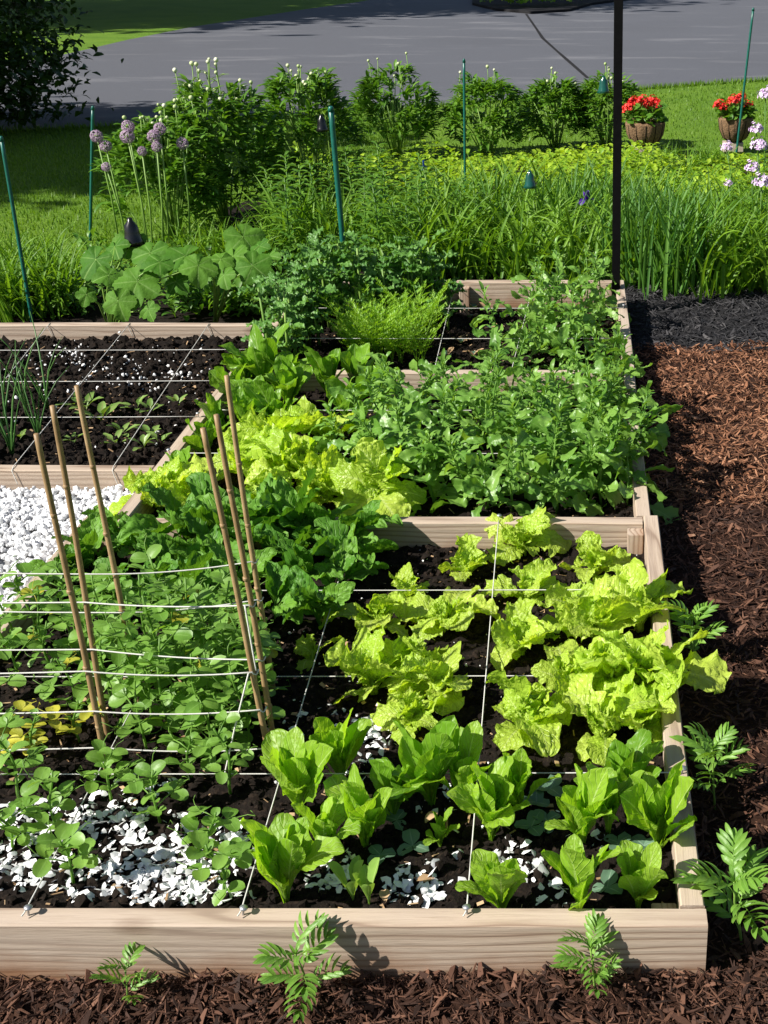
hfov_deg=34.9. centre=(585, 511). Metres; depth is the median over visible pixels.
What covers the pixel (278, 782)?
twine
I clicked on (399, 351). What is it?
carrot top
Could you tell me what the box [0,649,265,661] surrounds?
twine
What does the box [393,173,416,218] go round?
lily plant
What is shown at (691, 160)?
daylily clump
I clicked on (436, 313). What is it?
carrot top
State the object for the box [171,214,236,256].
daylily clump
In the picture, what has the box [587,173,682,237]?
iris clump
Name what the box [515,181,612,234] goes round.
daylily clump
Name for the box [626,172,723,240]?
iris clump
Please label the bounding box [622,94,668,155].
geranium pot
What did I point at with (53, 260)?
daylily clump
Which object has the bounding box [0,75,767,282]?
grass
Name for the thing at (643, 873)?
romaine lettuce
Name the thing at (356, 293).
carrot top
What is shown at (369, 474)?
leaf lettuce
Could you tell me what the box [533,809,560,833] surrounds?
broccoli seedling
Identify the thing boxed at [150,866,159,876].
eggshell
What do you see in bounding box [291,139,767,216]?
ground cover
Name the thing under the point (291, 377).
romaine lettuce
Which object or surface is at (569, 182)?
daylily clump
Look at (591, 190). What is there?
iris clump
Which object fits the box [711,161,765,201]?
daylily clump
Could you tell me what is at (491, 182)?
daylily clump
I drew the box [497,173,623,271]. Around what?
daylily clump
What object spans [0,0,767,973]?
lawn
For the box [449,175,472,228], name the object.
lily plant
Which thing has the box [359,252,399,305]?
kale plant
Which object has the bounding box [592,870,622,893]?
broccoli seedling
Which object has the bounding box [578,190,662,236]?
daylily clump
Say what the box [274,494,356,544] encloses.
spinach plant
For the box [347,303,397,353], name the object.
carrot top
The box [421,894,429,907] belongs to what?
eggshell
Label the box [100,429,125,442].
beet seedling
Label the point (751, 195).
daylily clump
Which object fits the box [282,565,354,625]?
spinach plant
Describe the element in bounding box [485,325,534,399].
arugula plant
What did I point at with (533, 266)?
arugula plant
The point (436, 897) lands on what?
eggshell
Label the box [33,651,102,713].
pea plant
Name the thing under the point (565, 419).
arugula plant
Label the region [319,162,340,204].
lily plant
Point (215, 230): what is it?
daylily clump
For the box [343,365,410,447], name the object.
arugula plant
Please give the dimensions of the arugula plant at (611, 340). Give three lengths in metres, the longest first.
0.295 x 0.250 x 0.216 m
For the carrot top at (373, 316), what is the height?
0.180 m
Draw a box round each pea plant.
[0,555,34,652]
[0,607,42,687]
[1,561,57,640]
[2,579,78,664]
[25,619,88,680]
[28,550,83,634]
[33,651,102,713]
[43,579,111,656]
[46,590,117,675]
[60,635,134,717]
[72,556,146,683]
[78,578,110,657]
[91,556,145,617]
[92,606,157,729]
[96,595,168,682]
[101,666,181,751]
[106,592,182,699]
[107,574,167,672]
[112,621,174,734]
[127,533,187,648]
[130,589,213,715]
[132,617,192,734]
[143,574,198,665]
[143,576,207,655]
[145,590,210,690]
[148,647,219,734]
[156,653,233,734]
[171,692,255,771]
[172,663,230,748]
[182,582,242,655]
[186,577,236,688]
[188,626,249,710]
[192,569,237,669]
[199,610,264,713]
[200,559,260,678]
[200,613,290,722]
[209,636,279,748]
[212,599,261,681]
[218,576,267,648]
[221,620,284,727]
[228,616,279,687]
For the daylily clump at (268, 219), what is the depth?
5.90 m
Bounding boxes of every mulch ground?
[624,280,767,352]
[632,339,767,1023]
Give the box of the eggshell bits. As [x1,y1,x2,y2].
[0,617,603,906]
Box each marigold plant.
[89,942,159,1004]
[252,909,351,1022]
[550,909,622,998]
[661,599,726,651]
[669,722,755,809]
[671,822,767,944]
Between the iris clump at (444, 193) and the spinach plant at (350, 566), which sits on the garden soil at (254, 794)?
the spinach plant at (350, 566)
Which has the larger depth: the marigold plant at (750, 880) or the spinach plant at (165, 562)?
the spinach plant at (165, 562)
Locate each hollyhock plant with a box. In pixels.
[75,230,218,322]
[207,223,281,322]
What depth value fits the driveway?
16.89 m
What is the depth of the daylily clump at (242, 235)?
5.70 m
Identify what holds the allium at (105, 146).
on the lawn at (116, 20)
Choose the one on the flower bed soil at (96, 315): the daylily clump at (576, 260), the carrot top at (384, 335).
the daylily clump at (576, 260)
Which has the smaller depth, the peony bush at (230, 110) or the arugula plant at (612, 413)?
the arugula plant at (612, 413)
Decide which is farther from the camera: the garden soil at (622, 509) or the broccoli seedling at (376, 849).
the garden soil at (622, 509)
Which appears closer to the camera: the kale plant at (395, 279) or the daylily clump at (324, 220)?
the kale plant at (395, 279)
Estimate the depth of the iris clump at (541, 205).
5.97 m
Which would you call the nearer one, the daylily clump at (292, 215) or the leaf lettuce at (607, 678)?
the leaf lettuce at (607, 678)
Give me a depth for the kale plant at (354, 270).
4.75 m
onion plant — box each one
[0,312,64,409]
[0,328,43,421]
[0,339,25,426]
[0,359,23,454]
[5,363,67,437]
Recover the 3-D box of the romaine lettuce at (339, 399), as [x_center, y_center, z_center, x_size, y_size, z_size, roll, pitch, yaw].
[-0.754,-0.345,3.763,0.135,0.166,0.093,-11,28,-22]
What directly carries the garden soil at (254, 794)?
in the raised bed at (178, 942)
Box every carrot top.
[315,291,365,342]
[318,287,367,333]
[322,304,370,348]
[330,301,377,348]
[333,295,389,335]
[334,302,384,345]
[338,311,375,341]
[341,319,377,347]
[343,298,401,358]
[345,295,401,356]
[346,306,396,351]
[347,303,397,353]
[356,309,414,366]
[357,284,407,316]
[357,284,408,342]
[363,297,409,348]
[365,302,408,344]
[367,293,407,354]
[369,293,427,360]
[369,310,413,349]
[370,313,401,354]
[375,277,433,339]
[376,318,420,362]
[382,293,418,340]
[390,298,431,348]
[393,285,446,341]
[394,321,435,367]
[395,294,447,358]
[400,276,450,342]
[403,302,446,347]
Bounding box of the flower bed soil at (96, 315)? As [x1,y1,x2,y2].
[0,154,767,378]
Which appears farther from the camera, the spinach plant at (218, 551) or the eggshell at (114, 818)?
the spinach plant at (218, 551)
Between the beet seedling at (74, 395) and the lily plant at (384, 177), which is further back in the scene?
the lily plant at (384, 177)
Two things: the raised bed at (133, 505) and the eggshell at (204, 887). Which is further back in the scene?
the raised bed at (133, 505)
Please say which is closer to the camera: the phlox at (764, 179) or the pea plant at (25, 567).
the pea plant at (25, 567)
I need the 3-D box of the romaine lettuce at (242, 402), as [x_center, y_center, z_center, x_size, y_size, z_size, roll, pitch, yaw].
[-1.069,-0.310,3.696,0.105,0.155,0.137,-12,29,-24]
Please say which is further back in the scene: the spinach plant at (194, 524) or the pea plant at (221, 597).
the spinach plant at (194, 524)
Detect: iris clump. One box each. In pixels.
[399,159,485,226]
[448,161,553,255]
[500,164,573,231]
[533,154,612,221]
[554,159,642,233]
[569,151,674,209]
[571,177,666,287]
[581,168,647,256]
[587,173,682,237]
[593,177,673,202]
[605,177,705,206]
[611,188,703,291]
[621,168,694,233]
[621,173,751,294]
[621,175,717,245]
[622,189,717,299]
[625,168,735,227]
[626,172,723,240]
[645,188,729,282]
[669,175,737,223]
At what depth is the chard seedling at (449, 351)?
4.56 m
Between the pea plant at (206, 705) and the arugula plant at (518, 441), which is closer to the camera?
the pea plant at (206, 705)
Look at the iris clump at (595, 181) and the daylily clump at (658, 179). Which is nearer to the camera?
the iris clump at (595, 181)
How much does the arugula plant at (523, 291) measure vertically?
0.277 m
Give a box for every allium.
[90,130,118,233]
[99,140,123,229]
[101,162,123,228]
[120,129,148,241]
[121,120,146,241]
[137,146,152,248]
[147,130,164,241]
[151,141,163,241]
[153,122,169,243]
[176,137,189,232]
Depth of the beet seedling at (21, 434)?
3.73 m
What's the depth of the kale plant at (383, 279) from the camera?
4.77 m
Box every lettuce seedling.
[328,855,363,899]
[352,857,379,903]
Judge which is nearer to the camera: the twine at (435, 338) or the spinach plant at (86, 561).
the spinach plant at (86, 561)
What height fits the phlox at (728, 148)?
0.463 m
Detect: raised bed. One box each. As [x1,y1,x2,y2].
[0,322,261,491]
[0,514,707,983]
[118,321,650,521]
[275,280,634,368]
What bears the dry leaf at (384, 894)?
on the garden soil at (254, 794)
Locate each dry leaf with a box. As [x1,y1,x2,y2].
[379,889,389,900]
[416,873,433,881]
[425,811,436,822]
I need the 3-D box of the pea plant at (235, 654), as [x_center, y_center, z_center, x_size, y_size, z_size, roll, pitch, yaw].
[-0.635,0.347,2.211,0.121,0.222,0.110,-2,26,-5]
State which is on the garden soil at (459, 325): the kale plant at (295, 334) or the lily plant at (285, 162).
the kale plant at (295, 334)
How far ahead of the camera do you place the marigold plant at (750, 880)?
1.85 m
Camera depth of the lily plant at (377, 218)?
5.52 m
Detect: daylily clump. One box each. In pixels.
[0,227,50,258]
[0,227,65,254]
[0,228,66,272]
[0,231,48,270]
[0,231,90,317]
[0,236,32,293]
[0,237,93,320]
[0,238,61,322]
[0,239,51,310]
[0,239,69,322]
[1,235,105,279]
[3,234,79,275]
[7,235,44,265]
[9,225,79,260]
[147,215,218,253]
[152,218,224,255]
[168,226,225,256]
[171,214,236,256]
[188,218,270,255]
[196,215,293,254]
[197,213,266,241]
[210,173,348,251]
[219,176,352,262]
[223,213,302,272]
[233,216,293,257]
[234,168,319,219]
[244,188,337,232]
[247,172,383,263]
[262,187,414,269]
[272,174,324,205]
[288,183,372,227]
[289,186,349,234]
[301,190,391,244]
[305,171,362,200]
[313,185,450,262]
[331,183,401,233]
[337,193,481,279]
[346,172,472,228]
[346,190,439,238]
[358,197,478,259]
[360,178,410,198]
[370,180,505,279]
[379,165,493,219]
[383,191,510,249]
[394,185,500,233]
[397,191,515,262]
[398,199,511,279]
[407,160,534,212]
[409,153,524,237]
[437,172,583,264]
[438,196,583,279]
[449,171,540,250]
[452,156,569,215]
[452,198,578,279]
[465,153,596,203]
[469,168,512,194]
[485,177,591,264]
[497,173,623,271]
[511,165,610,221]
[511,187,637,279]
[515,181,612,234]
[530,183,640,278]
[539,182,717,288]
[540,165,594,196]
[545,167,642,202]
[552,152,648,195]
[557,185,648,268]
[561,184,637,236]
[573,168,662,207]
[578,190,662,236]
[585,162,666,194]
[610,166,662,212]
[621,168,670,192]
[623,160,679,197]
[623,166,680,205]
[623,178,765,257]
[633,179,706,215]
[633,199,767,305]
[638,141,681,174]
[639,192,767,283]
[649,160,710,185]
[652,144,686,160]
[660,145,716,174]
[660,205,767,297]
[664,177,737,202]
[670,187,745,228]
[672,170,767,231]
[673,157,736,190]
[682,169,750,210]
[682,193,767,256]
[683,167,767,217]
[687,138,725,168]
[691,172,765,227]
[692,194,767,227]
[698,194,767,263]
[698,209,767,292]
[707,192,767,269]
[709,142,736,165]
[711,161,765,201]
[717,187,767,224]
[719,177,767,216]
[730,180,766,208]
[730,220,767,294]
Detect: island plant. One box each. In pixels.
[480,0,517,3]
[509,0,555,3]
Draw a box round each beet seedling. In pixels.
[13,429,25,438]
[55,392,85,405]
[63,432,82,441]
[69,391,103,409]
[74,401,121,419]
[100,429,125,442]
[106,422,140,436]
[120,395,146,409]
[128,432,154,450]
[134,425,160,437]
[138,398,163,412]
[146,431,171,443]
[166,394,186,405]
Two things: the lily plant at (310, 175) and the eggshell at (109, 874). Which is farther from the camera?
the lily plant at (310, 175)
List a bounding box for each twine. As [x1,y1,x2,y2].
[0,323,52,385]
[0,349,245,350]
[0,380,208,381]
[0,416,197,417]
[0,559,257,574]
[0,597,263,612]
[0,602,256,607]
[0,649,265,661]
[0,669,258,675]
[0,675,638,676]
[0,706,266,714]
[0,772,668,774]
[1,747,261,751]
[12,323,132,484]
[21,601,188,915]
[44,589,580,590]
[112,324,211,484]
[193,453,599,453]
[222,409,629,410]
[224,672,248,771]
[237,579,338,916]
[244,605,256,670]
[289,338,609,338]
[386,308,522,308]
[435,290,453,364]
[463,520,498,916]
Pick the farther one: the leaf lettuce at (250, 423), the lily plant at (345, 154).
the lily plant at (345, 154)
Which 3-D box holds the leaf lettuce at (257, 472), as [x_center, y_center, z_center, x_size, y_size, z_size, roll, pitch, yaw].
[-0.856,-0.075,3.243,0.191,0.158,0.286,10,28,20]
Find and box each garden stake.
[0,136,33,322]
[89,106,94,240]
[328,106,344,268]
[463,59,465,191]
[735,8,754,152]
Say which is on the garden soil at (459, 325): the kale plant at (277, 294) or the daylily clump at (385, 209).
the kale plant at (277, 294)
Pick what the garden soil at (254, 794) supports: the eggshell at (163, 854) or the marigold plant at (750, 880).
the eggshell at (163, 854)
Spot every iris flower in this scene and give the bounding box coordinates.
[422,160,428,194]
[579,190,596,230]
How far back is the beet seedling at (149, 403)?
3.90 m
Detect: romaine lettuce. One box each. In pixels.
[162,446,190,465]
[182,417,216,457]
[194,392,229,431]
[209,363,252,396]
[216,375,267,414]
[218,322,288,382]
[220,353,255,379]
[227,385,255,422]
[240,813,343,902]
[243,380,297,418]
[260,726,333,815]
[263,351,310,380]
[263,354,312,405]
[291,794,360,844]
[303,345,344,392]
[309,708,371,775]
[323,763,391,847]
[325,378,368,420]
[340,343,381,384]
[357,363,405,402]
[369,757,425,814]
[389,715,461,805]
[410,720,491,799]
[423,807,459,846]
[447,756,530,840]
[455,849,527,907]
[488,748,560,805]
[541,834,620,909]
[544,763,617,843]
[573,761,644,833]
[605,728,663,786]
[617,840,667,908]
[620,759,696,848]
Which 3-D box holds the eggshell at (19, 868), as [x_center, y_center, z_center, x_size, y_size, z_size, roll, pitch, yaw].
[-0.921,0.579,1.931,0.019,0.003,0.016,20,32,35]
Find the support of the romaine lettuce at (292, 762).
on the garden soil at (254, 794)
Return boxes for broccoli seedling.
[367,844,395,865]
[386,809,406,829]
[397,829,428,855]
[514,810,543,835]
[523,790,549,806]
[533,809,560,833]
[536,774,562,796]
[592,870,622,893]
[604,831,630,849]
[630,834,657,849]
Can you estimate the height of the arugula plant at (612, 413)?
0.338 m
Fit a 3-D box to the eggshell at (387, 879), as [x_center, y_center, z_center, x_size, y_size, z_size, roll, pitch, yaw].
[-0.319,0.592,1.903,0.024,0.013,0.014,7,27,14]
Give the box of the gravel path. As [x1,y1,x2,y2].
[0,484,134,613]
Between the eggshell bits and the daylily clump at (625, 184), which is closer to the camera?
the eggshell bits
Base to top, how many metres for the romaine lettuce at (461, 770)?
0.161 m
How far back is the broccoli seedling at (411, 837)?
1.99 m
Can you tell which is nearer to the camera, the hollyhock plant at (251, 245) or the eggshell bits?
the eggshell bits
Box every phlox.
[717,140,741,199]
[719,179,741,214]
[738,159,765,209]
[743,136,767,207]
[745,120,767,207]
[747,171,767,219]
[751,85,767,174]
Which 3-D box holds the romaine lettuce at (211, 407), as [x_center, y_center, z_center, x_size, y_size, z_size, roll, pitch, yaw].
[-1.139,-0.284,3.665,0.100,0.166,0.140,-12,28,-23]
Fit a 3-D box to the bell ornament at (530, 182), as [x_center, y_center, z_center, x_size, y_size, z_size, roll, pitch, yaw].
[-0.271,-1.456,5.854,0.070,0.473,0.069,0,26,0]
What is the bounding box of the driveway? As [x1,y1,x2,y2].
[0,0,767,131]
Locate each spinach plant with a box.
[29,559,86,589]
[51,512,133,568]
[53,544,93,588]
[78,558,128,599]
[79,504,119,531]
[81,506,132,551]
[103,514,183,559]
[118,481,214,541]
[125,553,186,592]
[132,550,217,624]
[136,529,205,587]
[169,511,245,570]
[173,472,256,543]
[194,493,292,552]
[202,538,277,588]
[215,560,302,623]
[227,473,326,543]
[242,522,320,557]
[259,468,322,540]
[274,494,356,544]
[277,536,343,580]
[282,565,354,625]
[289,536,388,593]
[292,511,377,547]
[312,516,398,568]
[338,500,402,543]
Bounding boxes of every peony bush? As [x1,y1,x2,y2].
[87,103,238,237]
[146,57,292,225]
[248,63,369,192]
[345,52,443,156]
[437,65,536,155]
[514,67,598,148]
[562,62,648,147]
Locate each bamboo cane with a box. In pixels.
[33,433,106,769]
[50,405,110,736]
[74,385,139,701]
[200,427,269,739]
[213,414,274,730]
[224,375,275,688]
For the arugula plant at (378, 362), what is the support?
on the garden soil at (622, 509)
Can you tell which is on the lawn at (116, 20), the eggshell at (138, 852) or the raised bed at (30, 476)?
the raised bed at (30, 476)
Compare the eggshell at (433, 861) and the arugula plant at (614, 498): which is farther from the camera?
the arugula plant at (614, 498)
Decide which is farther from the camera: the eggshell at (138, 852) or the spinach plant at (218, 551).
the spinach plant at (218, 551)
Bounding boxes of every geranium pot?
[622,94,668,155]
[713,91,758,151]
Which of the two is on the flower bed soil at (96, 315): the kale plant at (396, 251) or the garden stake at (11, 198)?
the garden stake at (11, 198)
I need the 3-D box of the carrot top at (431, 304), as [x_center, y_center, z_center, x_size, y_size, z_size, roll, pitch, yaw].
[-0.648,-0.768,4.661,0.226,0.235,0.180,12,28,23]
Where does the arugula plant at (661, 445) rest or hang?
on the garden soil at (622, 509)
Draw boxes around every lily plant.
[243,135,279,212]
[254,166,280,228]
[260,180,285,242]
[269,175,306,260]
[273,151,297,202]
[285,163,315,232]
[293,153,318,197]
[298,160,330,217]
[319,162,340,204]
[337,144,361,193]
[338,158,363,223]
[346,175,384,266]
[353,155,377,211]
[356,171,388,261]
[359,179,396,263]
[367,141,396,199]
[372,167,398,221]
[380,194,409,250]
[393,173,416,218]
[394,202,421,259]
[403,176,432,245]
[407,166,437,221]
[409,153,432,193]
[426,166,448,202]
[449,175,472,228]
[460,177,494,244]
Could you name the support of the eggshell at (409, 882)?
on the garden soil at (254, 794)
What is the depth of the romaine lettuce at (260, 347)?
4.00 m
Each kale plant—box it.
[236,273,291,350]
[246,274,306,351]
[250,280,310,336]
[260,279,315,356]
[265,264,320,361]
[269,248,323,342]
[281,245,327,346]
[282,271,330,345]
[291,226,344,326]
[291,249,340,346]
[305,233,350,328]
[312,253,358,329]
[314,243,348,293]
[316,233,366,325]
[327,234,374,314]
[332,230,384,310]
[338,244,376,288]
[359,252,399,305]
[359,260,410,311]
[367,260,404,304]
[378,236,419,301]
[380,257,426,314]
[385,237,428,306]
[388,235,433,303]
[393,239,444,315]
[406,228,454,327]
[419,249,461,324]
[426,276,471,329]
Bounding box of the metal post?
[612,0,622,296]
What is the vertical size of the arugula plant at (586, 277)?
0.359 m
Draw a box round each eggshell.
[0,865,12,868]
[11,866,23,874]
[14,865,21,871]
[22,850,30,858]
[23,860,34,867]
[28,871,40,880]
[44,873,55,876]
[51,856,63,868]
[67,887,74,895]
[77,889,89,894]
[86,820,97,826]
[88,790,100,799]
[91,832,98,839]
[102,889,110,895]
[105,871,110,882]
[106,862,114,871]
[107,800,118,807]
[108,815,120,821]
[110,813,122,822]
[110,852,118,858]
[118,828,125,835]
[120,863,133,869]
[125,838,138,843]
[130,821,137,828]
[130,869,140,881]
[131,887,141,893]
[133,849,144,855]
[134,814,144,820]
[134,818,144,827]
[139,825,146,840]
[140,858,151,865]
[147,846,155,852]
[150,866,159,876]
[153,836,165,843]
[156,848,169,859]
[160,882,169,888]
[169,878,177,888]
[171,834,179,843]
[183,869,191,874]
[187,881,198,890]
[188,890,197,896]
[198,882,208,892]
[201,859,207,865]
[305,883,314,887]
[324,873,331,881]
[328,880,340,884]
[380,876,391,887]
[393,879,402,887]
[402,879,413,892]
[420,882,429,893]
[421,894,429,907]
[427,887,435,896]
[431,859,438,868]
[433,895,444,899]
[452,851,458,859]
[509,840,516,846]
[520,839,531,847]
[538,863,548,876]
[549,876,562,886]
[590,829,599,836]
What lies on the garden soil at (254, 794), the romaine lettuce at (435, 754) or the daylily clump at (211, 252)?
the romaine lettuce at (435, 754)
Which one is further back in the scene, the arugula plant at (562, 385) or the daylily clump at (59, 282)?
the daylily clump at (59, 282)
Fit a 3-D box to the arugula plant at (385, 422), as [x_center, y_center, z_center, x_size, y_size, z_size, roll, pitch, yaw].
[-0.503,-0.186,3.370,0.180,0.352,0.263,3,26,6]
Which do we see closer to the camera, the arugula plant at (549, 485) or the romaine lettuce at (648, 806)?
the romaine lettuce at (648, 806)
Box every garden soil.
[0,331,261,465]
[0,544,676,908]
[152,388,633,517]
[290,307,619,369]
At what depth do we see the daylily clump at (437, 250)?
5.63 m
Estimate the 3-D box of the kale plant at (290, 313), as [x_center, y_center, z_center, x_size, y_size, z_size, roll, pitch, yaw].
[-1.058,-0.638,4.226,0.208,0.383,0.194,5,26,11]
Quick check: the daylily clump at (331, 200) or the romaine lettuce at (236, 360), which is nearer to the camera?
the romaine lettuce at (236, 360)
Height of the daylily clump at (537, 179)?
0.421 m
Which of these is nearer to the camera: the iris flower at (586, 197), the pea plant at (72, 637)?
the pea plant at (72, 637)
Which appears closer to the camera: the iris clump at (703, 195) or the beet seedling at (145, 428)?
the beet seedling at (145, 428)
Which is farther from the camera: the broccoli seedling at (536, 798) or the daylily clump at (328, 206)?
the daylily clump at (328, 206)
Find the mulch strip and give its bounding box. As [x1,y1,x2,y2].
[0,958,767,1023]
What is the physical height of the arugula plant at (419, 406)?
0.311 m
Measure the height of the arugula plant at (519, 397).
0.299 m
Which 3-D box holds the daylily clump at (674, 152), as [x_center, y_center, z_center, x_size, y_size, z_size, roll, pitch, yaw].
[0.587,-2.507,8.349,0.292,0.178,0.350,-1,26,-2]
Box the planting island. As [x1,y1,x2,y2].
[472,0,626,13]
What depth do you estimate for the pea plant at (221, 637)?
2.28 m
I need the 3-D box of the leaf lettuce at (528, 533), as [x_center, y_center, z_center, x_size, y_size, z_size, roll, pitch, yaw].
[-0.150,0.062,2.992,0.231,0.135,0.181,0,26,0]
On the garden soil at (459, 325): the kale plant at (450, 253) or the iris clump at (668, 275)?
the kale plant at (450, 253)
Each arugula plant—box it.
[308,396,355,452]
[315,376,394,462]
[327,431,392,462]
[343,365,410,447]
[343,406,428,478]
[355,351,409,422]
[370,367,426,426]
[375,395,446,483]
[385,359,447,423]
[387,419,467,516]
[399,428,478,489]
[408,372,475,445]
[411,383,478,470]
[418,348,471,408]
[418,433,484,501]
[424,427,504,513]
[433,386,514,452]
[439,388,506,445]
[451,450,532,516]
[452,347,506,421]
[455,340,517,426]
[456,363,531,459]
[460,386,523,499]
[469,371,541,444]
[470,281,532,365]
[476,427,540,512]
[479,391,559,500]
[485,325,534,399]
[495,375,571,472]
[499,366,548,416]
[500,284,547,355]
[500,297,558,368]
[503,366,569,466]
[504,398,589,507]
[509,265,578,349]
[511,255,568,350]
[517,257,573,330]
[520,432,582,484]
[521,268,578,342]
[524,458,603,516]
[528,235,583,329]
[528,267,582,364]
[530,358,590,413]
[534,390,583,448]
[536,322,599,396]
[540,285,592,369]
[551,339,615,438]
[555,243,616,329]
[556,376,616,468]
[557,421,647,505]
[558,429,624,508]
[559,288,617,366]
[559,406,635,511]
[562,367,637,434]
[568,325,635,391]
[569,289,633,362]
[569,362,643,434]
[570,389,638,457]
[571,414,644,494]
[573,251,631,339]
[577,249,616,310]
[580,398,674,508]
[583,321,644,385]
[590,358,651,414]
[594,334,657,424]
[599,399,672,491]
[600,418,680,524]
[608,380,682,456]
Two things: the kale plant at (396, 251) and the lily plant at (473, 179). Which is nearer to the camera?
the kale plant at (396, 251)
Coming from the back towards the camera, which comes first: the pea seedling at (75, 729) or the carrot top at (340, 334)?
the carrot top at (340, 334)
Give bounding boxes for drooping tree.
[0,0,123,129]
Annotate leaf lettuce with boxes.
[108,466,189,514]
[122,452,209,508]
[161,463,202,506]
[212,423,283,480]
[229,404,337,468]
[243,457,298,499]
[247,425,321,485]
[286,395,358,445]
[293,444,344,507]
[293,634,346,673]
[318,593,425,637]
[323,624,426,703]
[328,437,426,516]
[370,684,451,743]
[374,633,464,691]
[388,562,429,617]
[388,641,471,715]
[407,585,500,639]
[438,533,500,581]
[479,558,568,607]
[484,505,571,565]
[485,670,571,756]
[490,597,559,670]
[531,638,608,700]
[542,572,650,641]
[545,579,598,617]
[559,530,630,586]
[559,673,658,766]
[573,620,731,701]
[574,640,675,732]
[600,557,692,633]
[605,681,675,742]
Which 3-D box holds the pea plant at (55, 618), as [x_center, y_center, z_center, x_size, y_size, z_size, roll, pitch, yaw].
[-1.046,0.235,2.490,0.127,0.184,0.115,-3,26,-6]
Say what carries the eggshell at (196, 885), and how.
on the garden soil at (254, 794)
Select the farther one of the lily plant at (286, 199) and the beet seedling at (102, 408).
the lily plant at (286, 199)
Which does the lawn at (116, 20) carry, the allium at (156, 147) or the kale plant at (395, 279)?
the allium at (156, 147)
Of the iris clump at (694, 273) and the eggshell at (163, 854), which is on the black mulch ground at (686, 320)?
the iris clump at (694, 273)
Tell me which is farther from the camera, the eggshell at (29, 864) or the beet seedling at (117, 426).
the beet seedling at (117, 426)
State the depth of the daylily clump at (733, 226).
5.53 m
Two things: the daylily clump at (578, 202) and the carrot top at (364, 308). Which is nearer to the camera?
the carrot top at (364, 308)
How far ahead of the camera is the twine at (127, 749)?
2.16 m
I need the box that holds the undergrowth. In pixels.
[0,180,766,320]
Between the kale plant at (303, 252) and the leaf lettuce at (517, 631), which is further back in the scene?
the kale plant at (303, 252)
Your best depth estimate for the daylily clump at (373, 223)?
5.83 m
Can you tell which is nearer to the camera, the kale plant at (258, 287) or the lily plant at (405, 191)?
the kale plant at (258, 287)
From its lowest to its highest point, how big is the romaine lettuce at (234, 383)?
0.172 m
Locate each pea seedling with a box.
[0,698,45,745]
[0,706,47,797]
[0,708,67,755]
[0,793,43,851]
[20,758,85,839]
[27,810,102,883]
[37,696,101,742]
[76,732,144,800]
[115,747,188,822]
[157,717,218,777]
[167,796,255,856]
[175,823,254,905]
[199,704,257,794]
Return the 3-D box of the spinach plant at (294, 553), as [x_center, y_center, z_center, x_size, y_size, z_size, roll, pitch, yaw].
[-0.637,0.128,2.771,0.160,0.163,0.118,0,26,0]
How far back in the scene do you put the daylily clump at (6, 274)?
5.08 m
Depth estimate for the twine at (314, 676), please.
2.40 m
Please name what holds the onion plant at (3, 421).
on the garden soil at (154, 365)
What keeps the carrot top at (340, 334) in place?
on the garden soil at (459, 325)
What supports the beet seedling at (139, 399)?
on the garden soil at (154, 365)
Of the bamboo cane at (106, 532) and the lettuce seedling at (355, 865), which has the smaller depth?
the lettuce seedling at (355, 865)
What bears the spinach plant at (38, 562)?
on the garden soil at (254, 794)
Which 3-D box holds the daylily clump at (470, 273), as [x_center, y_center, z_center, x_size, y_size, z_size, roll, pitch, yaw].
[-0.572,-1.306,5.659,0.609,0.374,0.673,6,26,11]
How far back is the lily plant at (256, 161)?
6.71 m
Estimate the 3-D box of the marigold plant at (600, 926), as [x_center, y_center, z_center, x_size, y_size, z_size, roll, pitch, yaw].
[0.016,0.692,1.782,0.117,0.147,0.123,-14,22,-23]
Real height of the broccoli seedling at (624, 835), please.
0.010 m
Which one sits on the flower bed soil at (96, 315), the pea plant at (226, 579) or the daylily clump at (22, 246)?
the daylily clump at (22, 246)
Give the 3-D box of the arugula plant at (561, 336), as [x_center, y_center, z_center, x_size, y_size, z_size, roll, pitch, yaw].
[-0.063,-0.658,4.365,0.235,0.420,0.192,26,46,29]
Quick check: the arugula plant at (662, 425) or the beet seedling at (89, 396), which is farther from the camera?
the beet seedling at (89, 396)
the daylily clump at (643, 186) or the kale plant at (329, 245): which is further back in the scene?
the daylily clump at (643, 186)
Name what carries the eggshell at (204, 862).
on the garden soil at (254, 794)
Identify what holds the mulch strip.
on the lawn at (116, 20)
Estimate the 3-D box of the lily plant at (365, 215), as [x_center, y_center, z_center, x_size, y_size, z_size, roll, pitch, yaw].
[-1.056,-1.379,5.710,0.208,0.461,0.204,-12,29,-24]
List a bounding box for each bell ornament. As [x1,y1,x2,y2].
[124,213,149,300]
[316,111,332,192]
[523,167,537,228]
[597,73,609,146]
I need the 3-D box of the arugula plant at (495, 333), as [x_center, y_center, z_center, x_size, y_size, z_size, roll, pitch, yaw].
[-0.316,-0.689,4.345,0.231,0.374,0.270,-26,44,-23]
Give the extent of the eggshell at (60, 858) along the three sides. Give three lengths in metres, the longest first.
0.023 x 0.018 x 0.002 m
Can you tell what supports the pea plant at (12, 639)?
on the garden soil at (254, 794)
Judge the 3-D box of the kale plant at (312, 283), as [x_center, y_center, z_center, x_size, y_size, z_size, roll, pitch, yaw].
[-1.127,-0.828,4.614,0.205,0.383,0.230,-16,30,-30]
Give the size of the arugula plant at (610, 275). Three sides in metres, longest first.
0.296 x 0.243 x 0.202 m
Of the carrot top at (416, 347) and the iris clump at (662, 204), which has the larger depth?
the iris clump at (662, 204)
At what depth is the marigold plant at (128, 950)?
1.78 m
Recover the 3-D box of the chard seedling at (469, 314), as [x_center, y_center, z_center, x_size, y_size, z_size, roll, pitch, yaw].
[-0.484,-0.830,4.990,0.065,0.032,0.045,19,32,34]

